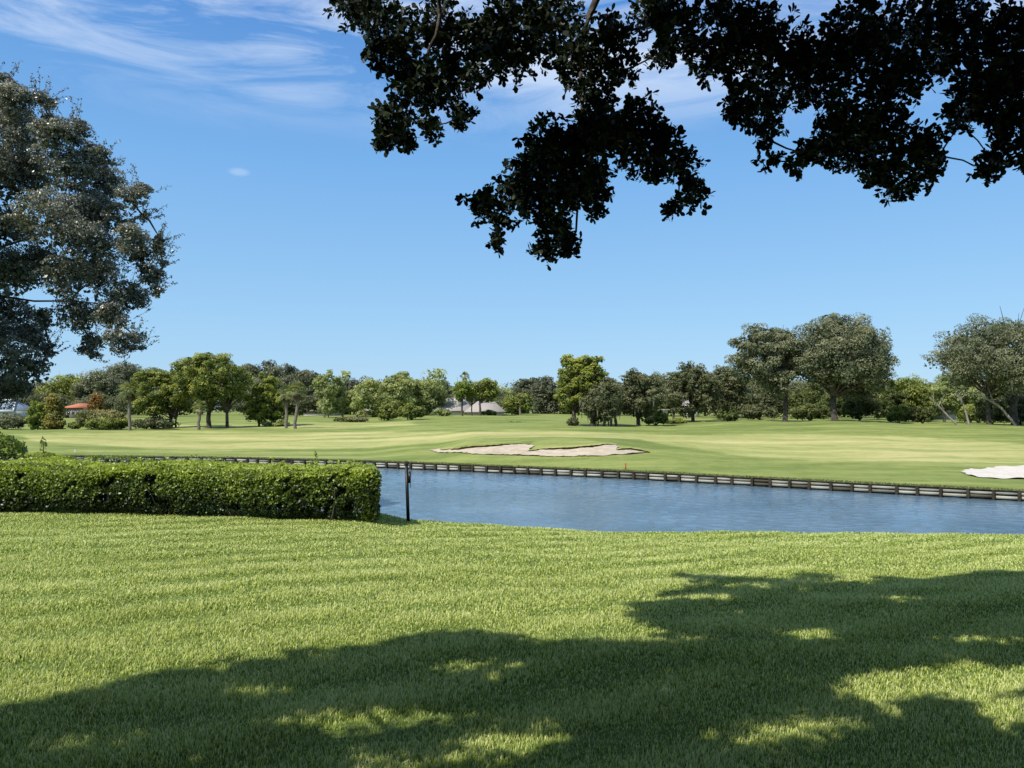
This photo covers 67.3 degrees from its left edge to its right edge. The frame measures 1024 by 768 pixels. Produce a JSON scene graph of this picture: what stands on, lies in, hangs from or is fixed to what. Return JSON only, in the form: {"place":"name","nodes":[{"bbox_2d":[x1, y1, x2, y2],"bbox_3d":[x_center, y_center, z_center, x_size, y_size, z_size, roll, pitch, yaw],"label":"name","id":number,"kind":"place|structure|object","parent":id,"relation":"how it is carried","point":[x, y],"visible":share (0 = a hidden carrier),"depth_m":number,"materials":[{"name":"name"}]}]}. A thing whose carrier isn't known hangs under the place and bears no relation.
{"place":"outdoors","nodes":[
{"label":"outdoors","id":0,"kind":"place"},
{"bbox_2d":[0,410,1023,490],"bbox_3d":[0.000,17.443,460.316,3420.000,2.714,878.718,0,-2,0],"label":"fairway","id":1,"kind":"structure","parent":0,"point":[936,452],"depth_m":66.06,"materials":[{"name":"green plant"}]},
{"bbox_2d":[0,412,27,429],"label":"shrub","id":2,"kind":"object","parent":1,"relation":"on","point":[11,421],"visible":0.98,"depth_m":106.79,"materials":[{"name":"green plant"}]},
{"bbox_2d":[0,399,29,416],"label":"pavilion","id":3,"kind":"structure","parent":1,"relation":"on","point":[20,408],"depth_m":192.94,"materials":[{"name":"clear glass"}]},
{"bbox_2d":[10,378,49,398],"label":"oak tree","id":4,"kind":"object","parent":1,"relation":"on","point":[38,385],"visible":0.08,"depth_m":232.68,"materials":[{"name":"green plant"}]},
{"bbox_2d":[23,400,48,429],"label":"young tree","id":5,"kind":"object","parent":1,"relation":"on","point":[36,414],"visible":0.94,"depth_m":107.32,"materials":[{"name":"green plant"}]},
{"bbox_2d":[19,390,72,414],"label":"underbrush","id":6,"kind":"object","parent":1,"relation":"on","point":[38,398],"visible":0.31,"depth_m":213.70,"materials":[{"name":"green plant"}]},
{"bbox_2d":[41,393,67,429],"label":"young tree","id":7,"kind":"object","parent":1,"relation":"on","point":[54,406],"visible":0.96,"depth_m":106.57,"materials":[{"name":"green plant"}]},
{"bbox_2d":[34,373,83,413],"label":"oak tree","id":8,"kind":"object","parent":1,"relation":"on","point":[61,386],"visible":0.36,"depth_m":225.97,"materials":[{"name":"green plant"}]},
{"bbox_2d":[67,422,81,428],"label":"shrub","id":9,"kind":"object","parent":1,"relation":"on","point":[72,425],"visible":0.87,"depth_m":107.35,"materials":[{"name":"green plant"}]},
{"bbox_2d":[65,403,93,417],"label":"house","id":10,"kind":"structure","parent":1,"relation":"on","point":[72,409],"depth_m":185.40,"materials":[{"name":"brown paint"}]},
{"bbox_2d":[66,391,124,413],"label":"underbrush","id":11,"kind":"object","parent":1,"relation":"on","point":[107,404],"visible":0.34,"depth_m":202.62,"materials":[{"name":"green plant"}]},
{"bbox_2d":[87,392,105,410],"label":"young tree","id":12,"kind":"object","parent":1,"relation":"on","point":[97,400],"visible":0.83,"depth_m":121.59,"materials":[{"name":"orange plant"}]},
{"bbox_2d":[69,368,128,401],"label":"oak tree","id":13,"kind":"object","parent":1,"relation":"on","point":[102,381],"visible":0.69,"depth_m":222.28,"materials":[{"name":"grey plant"}]},
{"bbox_2d":[73,408,126,429],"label":"shrub","id":14,"kind":"object","parent":1,"relation":"on","point":[82,416],"visible":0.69,"depth_m":105.86,"materials":[{"name":"green plant"}]},
{"bbox_2d":[83,414,127,429],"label":"shrub","id":15,"kind":"object","parent":1,"relation":"on","point":[107,423],"visible":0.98,"depth_m":104.46,"materials":[{"name":"green plant"}]},
{"bbox_2d":[84,361,158,414],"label":"oak tree","id":16,"kind":"object","parent":1,"relation":"on","point":[115,369],"visible":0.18,"depth_m":256.47,"materials":[{"name":"green plant"}]},
{"bbox_2d":[118,379,144,430],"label":"palm tree","id":17,"kind":"object","parent":1,"relation":"on","point":[129,396],"visible":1,"depth_m":98.74,"materials":[{"name":"green plant"}]},
{"bbox_2d":[111,389,179,414],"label":"underbrush","id":18,"kind":"object","parent":1,"relation":"on","point":[122,403],"visible":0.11,"depth_m":192.91,"materials":[{"name":"green plant"}]},
{"bbox_2d":[131,416,180,428],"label":"shrub","id":19,"kind":"object","parent":1,"relation":"on","point":[153,422],"visible":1,"depth_m":104.84,"materials":[{"name":"green plant"}]},
{"bbox_2d":[126,367,191,427],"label":"shade tree","id":20,"kind":"object","parent":1,"relation":"on","point":[158,402],"visible":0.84,"depth_m":106.13,"materials":[{"name":"green plant"}]},
{"bbox_2d":[157,372,195,414],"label":"oak tree","id":21,"kind":"object","parent":1,"relation":"on","point":[184,412],"visible":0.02,"depth_m":227.78,"materials":[{"name":"green plant"}]},
{"bbox_2d":[191,400,207,429],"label":"palm tree","id":22,"kind":"object","parent":1,"relation":"on","point":[199,411],"visible":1,"depth_m":98.76,"materials":[{"name":"green plant"}]},
{"bbox_2d":[168,352,255,427],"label":"shade tree","id":23,"kind":"object","parent":1,"relation":"on","point":[212,379],"visible":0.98,"depth_m":103.06,"materials":[{"name":"green plant"}]},
{"bbox_2d":[232,359,276,412],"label":"oak tree","id":24,"kind":"object","parent":1,"relation":"on","point":[254,370],"visible":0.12,"depth_m":213.30,"materials":[{"name":"green plant"}]},
{"bbox_2d":[232,390,282,412],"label":"underbrush","id":25,"kind":"object","parent":1,"relation":"on","point":[239,406],"visible":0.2,"depth_m":182.70,"materials":[{"name":"green plant"}]},
{"bbox_2d":[243,372,284,426],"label":"tree","id":26,"kind":"object","parent":1,"relation":"on","point":[264,406],"visible":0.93,"depth_m":107.82,"materials":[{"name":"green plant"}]},
{"bbox_2d":[249,365,285,392],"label":"oak tree","id":27,"kind":"object","parent":1,"relation":"on","point":[277,373],"visible":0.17,"depth_m":198.98,"materials":[{"name":"green plant"}]},
{"bbox_2d":[261,419,289,426],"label":"shrub","id":28,"kind":"object","parent":1,"relation":"on","point":[278,422],"visible":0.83,"depth_m":106.27,"materials":[{"name":"green plant"}]},
{"bbox_2d":[277,384,294,427],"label":"palm tree","id":29,"kind":"object","parent":1,"relation":"on","point":[285,398],"visible":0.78,"depth_m":102.68,"materials":[{"name":"green plant"}]},
{"bbox_2d":[277,363,299,414],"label":"oak tree","id":30,"kind":"object","parent":1,"relation":"on","point":[288,368],"visible":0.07,"depth_m":218.67,"materials":[{"name":"green plant"}]},
{"bbox_2d":[286,381,307,428],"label":"palm tree","id":31,"kind":"object","parent":1,"relation":"on","point":[296,386],"visible":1,"depth_m":100.73,"materials":[{"name":"green plant"}]},
{"bbox_2d":[277,388,321,414],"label":"underbrush","id":32,"kind":"object","parent":1,"relation":"on","point":[307,404],"visible":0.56,"depth_m":170.01,"materials":[{"name":"green plant"}]},
{"bbox_2d":[280,369,320,414],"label":"oak tree","id":33,"kind":"object","parent":1,"relation":"on","point":[304,377],"visible":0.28,"depth_m":195.81,"materials":[{"name":"green plant"}]},
{"bbox_2d":[304,410,341,415],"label":"house","id":34,"kind":"structure","parent":1,"relation":"on","point":[311,413],"depth_m":178.36,"materials":[{"name":"paint"}]},
{"bbox_2d":[309,369,340,417],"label":"tree","id":35,"kind":"object","parent":1,"relation":"on","point":[329,392],"visible":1,"depth_m":149.08,"materials":[{"name":"green plant"}]},
{"bbox_2d":[325,370,353,416],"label":"tree","id":36,"kind":"object","parent":1,"relation":"on","point":[343,404],"visible":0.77,"depth_m":151.22,"materials":[{"name":"green plant"}]},
{"bbox_2d":[328,375,372,414],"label":"oak tree","id":37,"kind":"object","parent":1,"relation":"on","point":[349,385],"visible":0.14,"depth_m":194.29,"materials":[{"name":"green plant"}]},
{"bbox_2d":[332,416,368,421],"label":"shrub","id":38,"kind":"object","parent":1,"relation":"on","point":[350,419],"visible":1,"depth_m":122.56,"materials":[{"name":"green plant"}]},
{"bbox_2d":[349,378,386,417],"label":"pine tree","id":39,"kind":"object","parent":1,"relation":"on","point":[368,394],"visible":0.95,"depth_m":148.63,"materials":[{"name":"green plant"}]},
{"bbox_2d":[378,403,398,420],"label":"shrub","id":40,"kind":"object","parent":1,"relation":"on","point":[387,412],"visible":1,"depth_m":126.39,"materials":[{"name":"green plant"}]},
{"bbox_2d":[377,371,418,415],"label":"pine tree","id":41,"kind":"object","parent":1,"relation":"on","point":[395,386],"visible":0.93,"depth_m":146.52,"materials":[{"name":"green plant"}]},
{"bbox_2d":[398,402,425,419],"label":"shrub","id":42,"kind":"object","parent":1,"relation":"on","point":[411,411],"visible":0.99,"depth_m":123.97,"materials":[{"name":"green plant"}]},
{"bbox_2d":[410,368,453,414],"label":"tree","id":43,"kind":"object","parent":1,"relation":"on","point":[429,397],"visible":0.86,"depth_m":150.64,"materials":[{"name":"green plant"}]},
{"bbox_2d":[427,378,452,413],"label":"oak tree","id":44,"kind":"object","parent":1,"relation":"on","point":[449,390],"visible":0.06,"depth_m":218.45,"materials":[{"name":"green plant"}]},
{"bbox_2d":[432,408,451,415],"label":"shrub","id":45,"kind":"object","parent":1,"relation":"on","point":[442,412],"visible":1,"depth_m":143.11,"materials":[{"name":"green plant"}]},
{"bbox_2d":[432,392,470,414],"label":"house","id":46,"kind":"structure","parent":1,"relation":"on","point":[454,407],"depth_m":151.69,"materials":[{"name":"paint"}]},
{"bbox_2d":[449,379,477,415],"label":"shade tree","id":47,"kind":"object","parent":1,"relation":"on","point":[463,388],"visible":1,"depth_m":139.44,"materials":[{"name":"green plant"}]},
{"bbox_2d":[464,401,505,414],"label":"house","id":48,"kind":"structure","parent":1,"relation":"on","point":[496,407],"depth_m":148.50,"materials":[{"name":"paint"}]},
{"bbox_2d":[471,377,500,415],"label":"shade tree","id":49,"kind":"object","parent":1,"relation":"on","point":[487,388],"visible":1,"depth_m":139.42,"materials":[{"name":"green plant"}]},
{"bbox_2d":[469,386,508,412],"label":"oak tree","id":50,"kind":"object","parent":1,"relation":"on","point":[500,396],"visible":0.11,"depth_m":209.22,"materials":[{"name":"green plant"}]},
{"bbox_2d":[481,409,496,414],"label":"shrub","id":51,"kind":"object","parent":1,"relation":"on","point":[489,412],"visible":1,"depth_m":142.50,"materials":[{"name":"green plant"}]},
{"bbox_2d":[1,455,1023,501],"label":"seawall","id":52,"kind":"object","parent":1,"relation":"on","point":[988,494],"visible":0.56,"depth_m":39.96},
{"bbox_2d":[501,391,535,414],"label":"shade tree","id":53,"kind":"object","parent":1,"relation":"on","point":[510,403],"visible":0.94,"depth_m":148.72,"materials":[{"name":"green plant"}]},
{"bbox_2d":[508,377,536,413],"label":"oak tree","id":54,"kind":"object","parent":1,"relation":"on","point":[521,387],"visible":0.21,"depth_m":183.57,"materials":[{"name":"green plant"}]},
{"bbox_2d":[431,442,649,455],"bbox_3d":[0.793,4.360,52.278,16.926,0.806,6.060,-1,-2,19],"label":"bunker","id":55,"kind":"object","parent":1,"relation":"on","point":[599,449],"visible":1,"depth_m":50.65,"materials":[{"name":"beige sand"}]},
{"bbox_2d":[528,375,559,413],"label":"oak tree","id":56,"kind":"object","parent":1,"relation":"on","point":[543,389],"visible":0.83,"depth_m":178.48,"materials":[{"name":"green plant"}]},
{"bbox_2d":[65,455,1023,490],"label":"bank grass","id":57,"kind":"structure","parent":1,"relation":"on","point":[909,484],"depth_m":42.43,"materials":[{"name":"green plant"}]},
{"bbox_2d":[552,354,581,415],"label":"cypress tree","id":58,"kind":"object","parent":1,"relation":"on","point":[561,383],"visible":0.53,"depth_m":96.49,"materials":[{"name":"green plant"}]},
{"bbox_2d":[547,375,586,413],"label":"oak tree","id":59,"kind":"object","parent":1,"relation":"on","point":[568,411],"visible":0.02,"depth_m":178.62,"materials":[{"name":"green plant"}]},
{"bbox_2d":[566,416,579,425],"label":"shrub","id":60,"kind":"object","parent":1,"relation":"on","point":[571,421],"visible":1,"depth_m":94.57,"materials":[{"name":"green plant"}]},
{"bbox_2d":[563,354,615,425],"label":"oak tree","id":61,"kind":"object","parent":1,"relation":"on","point":[589,368],"visible":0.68,"depth_m":94.92,"materials":[{"name":"plant"}]},
{"bbox_2d":[579,376,623,426],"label":"oak tree","id":62,"kind":"object","parent":1,"relation":"on","point":[603,402],"visible":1,"depth_m":92.95,"materials":[{"name":"green plant"}]},
{"bbox_2d":[619,367,667,424],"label":"oak tree","id":63,"kind":"object","parent":1,"relation":"on","point":[638,403],"visible":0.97,"depth_m":96.83,"materials":[{"name":"green plant"}]},
{"bbox_2d":[644,409,668,424],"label":"shrub","id":64,"kind":"object","parent":1,"relation":"on","point":[660,416],"visible":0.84,"depth_m":100.26,"materials":[{"name":"green plant"}]},
{"bbox_2d":[653,400,681,413],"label":"underbrush","id":65,"kind":"object","parent":1,"relation":"on","point":[668,407],"visible":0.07,"depth_m":156.40,"materials":[{"name":"green plant"}]},
{"bbox_2d":[666,418,687,423],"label":"shrub","id":66,"kind":"object","parent":1,"relation":"on","point":[676,420],"visible":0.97,"depth_m":105.12,"materials":[{"name":"green plant"}]},
{"bbox_2d":[659,360,723,421],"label":"oak tree","id":67,"kind":"object","parent":1,"relation":"on","point":[696,388],"visible":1,"depth_m":110.33,"materials":[{"name":"green plant"}]},
{"bbox_2d":[716,406,739,420],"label":"shrub","id":68,"kind":"object","parent":1,"relation":"on","point":[731,415],"visible":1,"depth_m":105.45,"materials":[{"name":"green plant"}]},
{"bbox_2d":[707,365,749,418],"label":"oak tree","id":69,"kind":"object","parent":1,"relation":"on","point":[737,398],"visible":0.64,"depth_m":120.53,"materials":[{"name":"green plant"}]},
{"bbox_2d":[742,379,765,414],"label":"oak tree","id":70,"kind":"object","parent":1,"relation":"on","point":[758,390],"visible":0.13,"depth_m":160.82,"materials":[{"name":"green plant"}]},
{"bbox_2d":[739,402,779,419],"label":"shrub","id":71,"kind":"object","parent":1,"relation":"on","point":[749,411],"visible":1,"depth_m":111.69,"materials":[{"name":"green plant"}]},
{"bbox_2d":[739,385,791,417],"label":"underbrush","id":72,"kind":"object","parent":1,"relation":"on","point":[767,399],"visible":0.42,"depth_m":139.13,"materials":[{"name":"green plant"}]},
{"bbox_2d":[724,323,807,421],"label":"oak tree","id":73,"kind":"object","parent":1,"relation":"on","point":[772,367],"visible":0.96,"depth_m":98.30,"materials":[{"name":"green plant"}]},
{"bbox_2d":[787,377,829,414],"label":"oak tree","id":74,"kind":"object","parent":1,"relation":"on","point":[797,382],"visible":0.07,"depth_m":162.08,"materials":[{"name":"green plant"}]},
{"bbox_2d":[788,402,830,419],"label":"shrub","id":75,"kind":"object","parent":1,"relation":"on","point":[802,411],"visible":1,"depth_m":111.75,"materials":[{"name":"green plant"}]},
{"bbox_2d":[782,381,842,416],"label":"oak tree","id":76,"kind":"object","parent":1,"relation":"on","point":[813,395],"visible":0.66,"depth_m":138.62,"materials":[{"name":"green plant"}]},
{"bbox_2d":[780,312,899,420],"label":"oak tree","id":77,"kind":"object","parent":1,"relation":"on","point":[843,358],"visible":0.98,"depth_m":95.35,"materials":[{"name":"green plant"}]},
{"bbox_2d":[836,387,881,417],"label":"underbrush","id":78,"kind":"object","parent":1,"relation":"on","point":[839,413],"visible":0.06,"depth_m":139.45,"materials":[{"name":"green plant"}]},
{"bbox_2d":[839,392,882,419],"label":"shrub","id":79,"kind":"object","parent":1,"relation":"on","point":[858,410],"visible":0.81,"depth_m":106.85,"materials":[{"name":"green plant"}]},
{"bbox_2d":[873,379,909,421],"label":"shrub","id":80,"kind":"object","parent":1,"relation":"on","point":[897,398],"visible":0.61,"depth_m":111.00,"materials":[{"name":"green plant"}]},
{"bbox_2d":[885,405,908,422],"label":"shrub","id":81,"kind":"object","parent":1,"relation":"on","point":[901,413],"visible":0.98,"depth_m":103.32,"materials":[{"name":"green plant"}]},
{"bbox_2d":[876,373,937,421],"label":"oak tree","id":82,"kind":"object","parent":1,"relation":"on","point":[918,392],"visible":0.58,"depth_m":122.97,"materials":[{"name":"green plant"}]},
{"bbox_2d":[906,405,936,423],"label":"shrub","id":83,"kind":"object","parent":1,"relation":"on","point":[921,414],"visible":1,"depth_m":102.25,"materials":[{"name":"green plant"}]},
{"bbox_2d":[915,379,947,414],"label":"oak tree","id":84,"kind":"object","parent":1,"relation":"on","point":[930,386],"visible":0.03,"depth_m":148.53,"materials":[{"name":"green plant"}]},
{"bbox_2d":[929,392,958,424],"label":"dead tree","id":85,"kind":"object","parent":1,"relation":"on","point":[950,418],"visible":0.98,"depth_m":94.04,"materials":[{"name":"grey plant"}]},
{"bbox_2d":[934,410,955,419],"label":"house","id":86,"kind":"structure","parent":1,"relation":"on","point":[952,416],"depth_m":150.37,"materials":[{"name":"grey"}]},
{"bbox_2d":[928,374,990,422],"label":"oak tree","id":87,"kind":"object","parent":1,"relation":"on","point":[941,388],"visible":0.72,"depth_m":118.84,"materials":[{"name":"green plant"}]},
{"bbox_2d":[954,387,969,424],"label":"dead tree","id":88,"kind":"object","parent":1,"relation":"on","point":[965,410],"visible":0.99,"depth_m":93.35,"materials":[{"name":"grey wood"}]},
{"bbox_2d":[920,308,1023,424],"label":"oak tree","id":89,"kind":"object","parent":1,"relation":"on","point":[960,360],"visible":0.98,"depth_m":92.44,"materials":[{"name":"green plant"}]},
{"bbox_2d":[956,401,995,422],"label":"shrub","id":90,"kind":"object","parent":1,"relation":"on","point":[961,412],"visible":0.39,"depth_m":113.38,"materials":[{"name":"green plant"}]},
{"bbox_2d":[971,399,1009,423],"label":"shrub","id":91,"kind":"object","parent":1,"relation":"on","point":[998,415],"visible":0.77,"depth_m":98.20,"materials":[{"name":"green plant"}]},
{"bbox_2d":[962,465,1023,478],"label":"bunker","id":92,"kind":"object","parent":1,"relation":"on","point":[1004,472],"visible":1,"depth_m":41.00},
{"bbox_2d":[971,386,1017,425],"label":"dead tree","id":93,"kind":"object","parent":1,"relation":"on","point":[1006,414],"visible":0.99,"depth_m":93.02,"materials":[{"name":"grey wood"}]},
{"bbox_2d":[977,379,1023,402],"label":"oak tree","id":94,"kind":"object","parent":1,"relation":"on","point":[996,395],"visible":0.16,"depth_m":123.77,"materials":[{"name":"green plant"}]},
{"bbox_2d":[1000,395,1023,424],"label":"shrub","id":95,"kind":"object","parent":1,"relation":"on","point":[1020,406],"visible":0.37,"depth_m":100.98,"materials":[{"name":"green plant"}]},
{"bbox_2d":[0,500,1023,767],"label":"lawn","id":96,"kind":"structure","parent":0,"point":[406,729],"depth_m":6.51,"materials":[{"name":"plant"}]},
{"bbox_2d":[0,431,27,459],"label":"shrub","id":97,"kind":"object","parent":96,"relation":"on","point":[15,447],"visible":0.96,"depth_m":22.41,"materials":[{"name":"green plant"}]},
{"bbox_2d":[22,436,77,458],"bbox_3d":[-13.403,2.534,22.334,1.588,2.027,0.522,0,-2,0],"label":"shrub","id":98,"kind":"object","parent":96,"relation":"on","point":[45,453],"visible":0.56,"depth_m":22.30,"materials":[{"name":"green plant"}]},
{"bbox_2d":[0,61,184,409],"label":"oak tree","id":99,"kind":"object","parent":96,"relation":"on","point":[81,223],"visible":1,"depth_m":24.44,"materials":[{"name":"green plant"}]},
{"bbox_2d":[85,455,160,462],"bbox_3d":[-11.253,2.794,22.219,2.211,1.512,0.432,0,-2,0],"label":"shrub","id":100,"kind":"object","parent":96,"relation":"on","point":[96,457],"visible":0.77,"depth_m":22.17,"materials":[{"name":"green plant"}]},
{"bbox_2d":[0,452,381,522],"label":"hedge","id":101,"kind":"object","parent":96,"relation":"on","point":[348,488],"visible":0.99,"depth_m":19.30,"materials":[{"name":"green plant"}]},
{"bbox_2d":[404,460,410,521],"bbox_3d":[-2.830,2.946,20.805,0.196,1.774,0.149,0,-2,0],"label":"post","id":102,"kind":"object","parent":96,"relation":"on","point":[407,476],"visible":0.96,"depth_m":20.77,"materials":[{"name":"black metal"}]},
{"bbox_2d":[322,0,1023,270],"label":"oak tree","id":103,"kind":"object","parent":96,"relation":"on","point":[597,130],"visible":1,"depth_m":7.38,"materials":[{"name":"green plant"}]},
{"bbox_2d":[0,0,1023,409],"label":"sky","id":104,"kind":"structure","parent":0,"point":[303,245],"materials":[{"name":"blue"}]},
{"bbox_2d":[103,462,1023,534],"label":"lake","id":105,"kind":"structure","parent":0,"point":[592,504],"depth_m":30.10,"materials":[{"name":"liquid"}]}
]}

